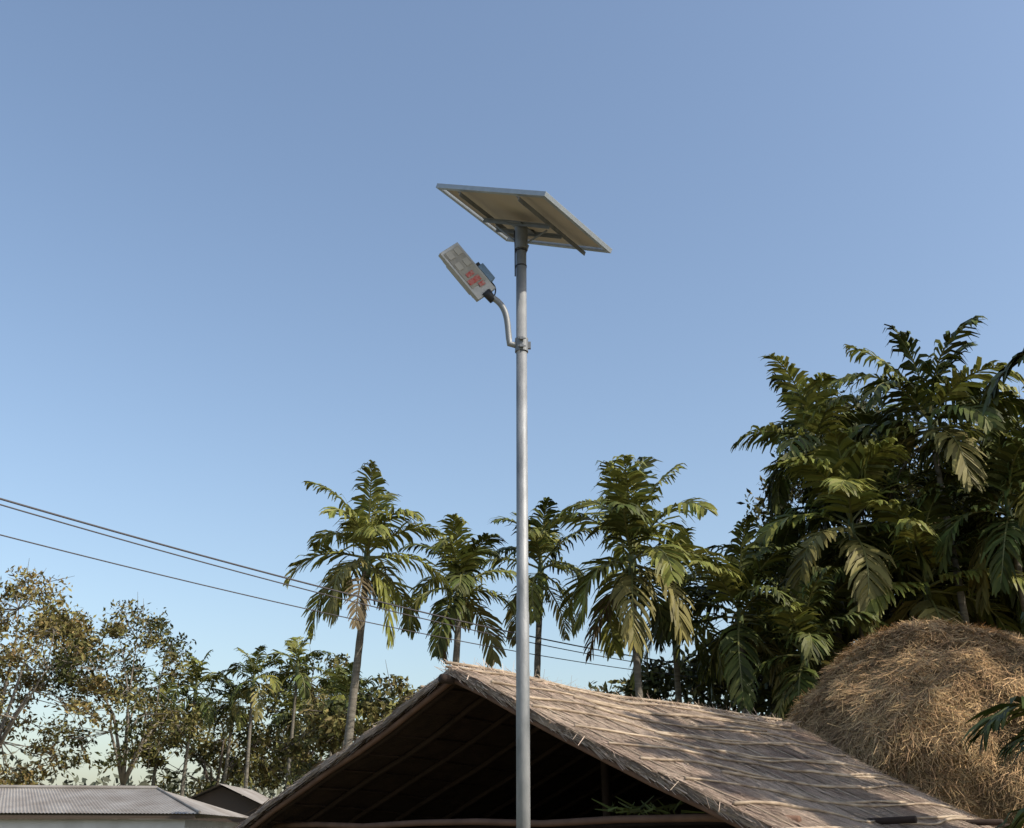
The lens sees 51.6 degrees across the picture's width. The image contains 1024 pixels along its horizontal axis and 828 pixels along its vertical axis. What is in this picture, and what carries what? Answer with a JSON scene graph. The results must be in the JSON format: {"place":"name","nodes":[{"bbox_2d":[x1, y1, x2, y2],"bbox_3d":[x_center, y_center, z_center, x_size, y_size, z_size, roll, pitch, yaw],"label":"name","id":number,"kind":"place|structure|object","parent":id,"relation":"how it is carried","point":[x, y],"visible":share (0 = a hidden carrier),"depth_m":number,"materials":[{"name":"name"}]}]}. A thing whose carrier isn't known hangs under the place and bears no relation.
{"place":"outdoors","nodes":[
{"label":"outdoors","id":0,"kind":"place"},
{"bbox_2d":[0,785,248,827],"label":"tin roofed shed","id":1,"kind":"structure","parent":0,"point":[61,806],"depth_m":24.18,"materials":[{"name":"grey metal"}]},
{"bbox_2d":[191,787,261,825],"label":"walls","id":2,"kind":"structure","parent":0,"point":[224,798],"depth_m":29.77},
{"bbox_2d":[189,784,269,803],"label":"corrugated roof","id":3,"kind":"structure","parent":2,"relation":"on","point":[256,796],"depth_m":30.36,"materials":[{"name":"metal"}]},
{"bbox_2d":[0,0,1023,796],"label":"sky","id":4,"kind":"structure","parent":0,"point":[226,288],"materials":[{"name":"blue"}]},
{"bbox_3d":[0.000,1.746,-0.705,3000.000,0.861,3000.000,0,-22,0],"label":"ground","id":5,"kind":"structure","parent":0,"visible":0},
{"bbox_2d":[0,562,126,784],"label":"broadleaf tree","id":6,"kind":"object","parent":5,"relation":"on","point":[54,627],"visible":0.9,"depth_m":43.07,"materials":[{"name":"green plant"}]},
{"bbox_2d":[30,598,214,785],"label":"broadleaf tree","id":7,"kind":"object","parent":5,"relation":"on","point":[118,629],"visible":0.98,"depth_m":43.33,"materials":[{"name":"green plant"}]},
{"bbox_2d":[125,668,192,785],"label":"areca palm","id":8,"kind":"object","parent":5,"relation":"on","point":[168,683],"visible":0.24,"depth_m":48.57,"materials":[{"name":"green plant"}]},
{"bbox_2d":[0,746,324,798],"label":"distant tree belt","id":9,"kind":"object","parent":5,"relation":"on","point":[102,780],"visible":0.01,"depth_m":67.71,"materials":[{"name":"green plant"}]},
{"bbox_2d":[154,649,233,795],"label":"areca palm","id":10,"kind":"object","parent":5,"relation":"on","point":[211,679],"visible":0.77,"depth_m":46.53,"materials":[{"name":"green plant"}]},
{"bbox_2d":[128,697,303,796],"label":"broadleaf tree","id":11,"kind":"object","parent":5,"relation":"on","point":[204,758],"visible":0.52,"depth_m":48.97,"materials":[{"name":"green plant"}]},
{"bbox_2d":[197,671,259,784],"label":"areca palm","id":12,"kind":"object","parent":5,"relation":"on","point":[241,720],"visible":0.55,"depth_m":47.12,"materials":[{"name":"green plant"}]},
{"bbox_2d":[216,645,287,788],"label":"areca palm","id":13,"kind":"object","parent":5,"relation":"on","point":[253,668],"visible":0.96,"depth_m":45.77,"materials":[{"name":"green plant"}]},
{"bbox_2d":[258,680,320,785],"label":"areca palm","id":14,"kind":"object","parent":5,"relation":"on","point":[276,721],"visible":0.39,"depth_m":50.09,"materials":[{"name":"green plant"}]},
{"bbox_2d":[261,634,334,788],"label":"areca palm","id":15,"kind":"object","parent":5,"relation":"on","point":[306,687],"visible":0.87,"depth_m":47.07,"materials":[{"name":"green plant"}]},
{"bbox_2d":[244,644,352,780],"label":"broadleaf tree","id":16,"kind":"object","parent":5,"relation":"on","point":[313,755],"visible":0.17,"depth_m":53.79,"materials":[{"name":"green plant"}]},
{"bbox_2d":[299,668,365,756],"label":"areca palm","id":17,"kind":"object","parent":5,"relation":"on","point":[328,691],"visible":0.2,"depth_m":48.57,"materials":[{"name":"green plant"}]},
{"bbox_2d":[273,660,425,789],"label":"broadleaf tree","id":18,"kind":"object","parent":5,"relation":"on","point":[329,729],"visible":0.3,"depth_m":35.61,"materials":[{"name":"green plant"}]},
{"bbox_2d":[317,662,382,752],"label":"areca palm","id":19,"kind":"object","parent":5,"relation":"on","point":[343,686],"visible":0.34,"depth_m":44.72,"materials":[{"name":"green plant"}]},
{"bbox_2d":[283,459,453,749],"bbox_3d":[-2.900,5.093,19.639,3.076,8.479,2.950,-16,-27,34],"label":"areca palm","id":20,"kind":"object","parent":5,"relation":"on","point":[364,529],"visible":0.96,"depth_m":20.39,"materials":[{"name":"green plant"}]},
{"bbox_2d":[397,513,533,667],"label":"areca palm","id":21,"kind":"object","parent":5,"relation":"on","point":[463,563],"visible":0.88,"depth_m":21.54,"materials":[{"name":"green plant"}]},
{"bbox_2d":[436,183,611,827],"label":"solar street lamp","id":22,"kind":"object","parent":5,"relation":"on","point":[521,219],"visible":1,"depth_m":8.92,"materials":[{"name":"metal"}]},
{"bbox_2d":[472,497,610,678],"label":"areca palm","id":23,"kind":"object","parent":5,"relation":"on","point":[539,544],"visible":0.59,"depth_m":23.43,"materials":[{"name":"green plant"}]},
{"bbox_2d":[588,676,652,699],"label":"broadleaf tree","id":24,"kind":"object","parent":5,"relation":"on","point":[604,687],"visible":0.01,"depth_m":37.51,"materials":[{"name":"green plant"}]},
{"bbox_2d":[232,659,1009,827],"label":"thatched hut","id":25,"kind":"object","parent":5,"relation":"on","point":[439,751],"visible":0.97,"depth_m":12.80,"materials":[{"name":"plant"}]},
{"bbox_2d":[540,454,754,700],"bbox_3d":[2.731,4.981,20.438,4.364,9.284,4.322,0,-22,0],"label":"areca palm","id":26,"kind":"object","parent":5,"relation":"on","point":[627,517],"visible":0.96,"depth_m":21.16,"materials":[{"name":"green plant"}]},
{"bbox_2d":[601,527,742,706],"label":"areca palm","id":27,"kind":"object","parent":5,"relation":"on","point":[699,630],"visible":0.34,"depth_m":23.21,"materials":[{"name":"green plant"}]},
{"bbox_2d":[609,649,790,718],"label":"broadleaf tree","id":28,"kind":"object","parent":5,"relation":"on","point":[656,683],"visible":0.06,"depth_m":27.97,"materials":[{"name":"green plant"}]},
{"bbox_2d":[654,514,834,718],"bbox_3d":[4.806,5.898,20.641,3.655,7.735,4.032,0,-22,0],"label":"areca palm","id":29,"kind":"object","parent":5,"relation":"on","point":[747,564],"visible":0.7,"depth_m":21.38,"materials":[{"name":"green plant"}]},
{"bbox_2d":[693,504,845,676],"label":"areca palm","id":30,"kind":"object","parent":5,"relation":"on","point":[792,538],"visible":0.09,"depth_m":24.30,"materials":[{"name":"green plant"}]},
{"bbox_2d":[725,539,888,695],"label":"areca palm","id":31,"kind":"object","parent":5,"relation":"on","point":[841,590],"visible":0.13,"depth_m":22.34,"materials":[{"name":"green plant"}]},
{"bbox_2d":[734,566,880,724],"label":"areca palm","id":32,"kind":"object","parent":5,"relation":"on","point":[803,676],"visible":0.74,"depth_m":20.34,"materials":[{"name":"green plant"}]},
{"bbox_2d":[672,579,942,720],"bbox_3d":[8.106,7.619,26.015,7.838,8.780,7.512,0,-22,0],"label":"broadleaf tree","id":33,"kind":"object","parent":5,"relation":"on","point":[761,704],"visible":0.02,"depth_m":25.46,"materials":[{"name":"green plant"}]},
{"bbox_2d":[730,352,914,642],"bbox_3d":[7.056,4.553,23.809,3.764,12.600,3.990,4,-22,-9],"label":"areca palm","id":34,"kind":"object","parent":5,"relation":"on","point":[801,406],"visible":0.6,"depth_m":25.50,"materials":[{"name":"green plant"}]},
{"bbox_2d":[747,430,956,639],"bbox_3d":[7.333,5.191,21.882,4.225,9.976,3.788,13,-25,-28],"label":"areca palm","id":35,"kind":"object","parent":5,"relation":"on","point":[841,487],"visible":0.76,"depth_m":22.50,"materials":[{"name":"green plant"}]},
{"bbox_2d":[737,374,999,642],"bbox_3d":[9.811,5.709,27.958,7.439,13.766,7.862,0,-22,0],"label":"broadleaf tree","id":36,"kind":"object","parent":5,"relation":"on","point":[792,495],"visible":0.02,"depth_m":28.75,"materials":[{"name":"green plant"}]},
{"bbox_2d":[789,427,978,628],"bbox_3d":[8.648,5.469,23.383,4.064,10.586,4.318,0,-22,0],"label":"areca palm","id":37,"kind":"object","parent":5,"relation":"on","point":[896,469],"visible":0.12,"depth_m":24.35,"materials":[{"name":"green plant"}]},
{"bbox_2d":[784,616,1023,827],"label":"haystack","id":38,"kind":"object","parent":5,"relation":"on","point":[904,701],"visible":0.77,"depth_m":15.40,"materials":[{"name":"plant"}]},
{"bbox_2d":[821,483,1023,636],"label":"areca palm","id":39,"kind":"object","parent":5,"relation":"on","point":[918,527],"visible":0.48,"depth_m":21.82,"materials":[{"name":"green plant"}]},
{"bbox_2d":[825,315,1023,625],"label":"areca palm","id":40,"kind":"object","parent":5,"relation":"on","point":[925,400],"visible":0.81,"depth_m":22.98,"materials":[{"name":"green plant"}]},
{"bbox_2d":[853,566,1020,641],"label":"broadleaf tree","id":41,"kind":"object","parent":5,"relation":"on","point":[997,601],"depth_m":24.63,"materials":[{"name":"green plant"}]},
{"bbox_2d":[893,477,1023,638],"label":"areca palm","id":42,"kind":"object","parent":5,"relation":"on","point":[1010,598],"visible":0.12,"depth_m":23.27,"materials":[{"name":"green plant"}]},
{"bbox_2d":[907,414,1023,616],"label":"areca palm","id":43,"kind":"object","parent":5,"relation":"on","point":[1005,473],"visible":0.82,"depth_m":21.38,"materials":[{"name":"green plant"}]},
{"bbox_2d":[921,380,1023,563],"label":"areca palm","id":44,"kind":"object","parent":5,"relation":"on","point":[1015,430],"visible":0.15,"depth_m":23.81,"materials":[{"name":"green plant"}]},
{"bbox_2d":[933,386,1023,625],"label":"broadleaf tree","id":45,"kind":"object","parent":5,"relation":"on","point":[981,442],"depth_m":27.14,"materials":[{"name":"green plant"}]},
{"bbox_2d":[962,612,1023,827],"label":"areca palm","id":46,"kind":"object","parent":5,"relation":"on","point":[994,721],"visible":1,"depth_m":9.12,"materials":[{"name":"green plant"}]},
{"bbox_2d":[977,348,1023,415],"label":"areca palm","id":47,"kind":"object","parent":5,"relation":"on","point":[991,388],"visible":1,"depth_m":11.95,"materials":[{"name":"green plant"}]},
{"bbox_2d":[1002,506,1023,632],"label":"areca palm","id":48,"kind":"object","parent":5,"relation":"on","point":[1013,618],"visible":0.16,"depth_m":22.26,"materials":[{"name":"green plant"}]},
{"bbox_2d":[1014,492,1023,528],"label":"areca palm","id":49,"kind":"object","parent":5,"relation":"on","point":[1019,511],"visible":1,"depth_m":16.40,"materials":[{"name":"green plant"}]},
{"bbox_3d":[-9.500,1.609,8.521,0.700,6.600,0.227,0,-22,0],"label":"utility pole","id":50,"kind":"object","parent":5,"relation":"on","visible":0},
{"bbox_2d":[0,498,717,679],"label":"overhead cables","id":51,"kind":"object","parent":50,"relation":"attached to","point":[51,513],"visible":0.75,"depth_m":16.18,"materials":[{"name":"rubber"}]}
]}

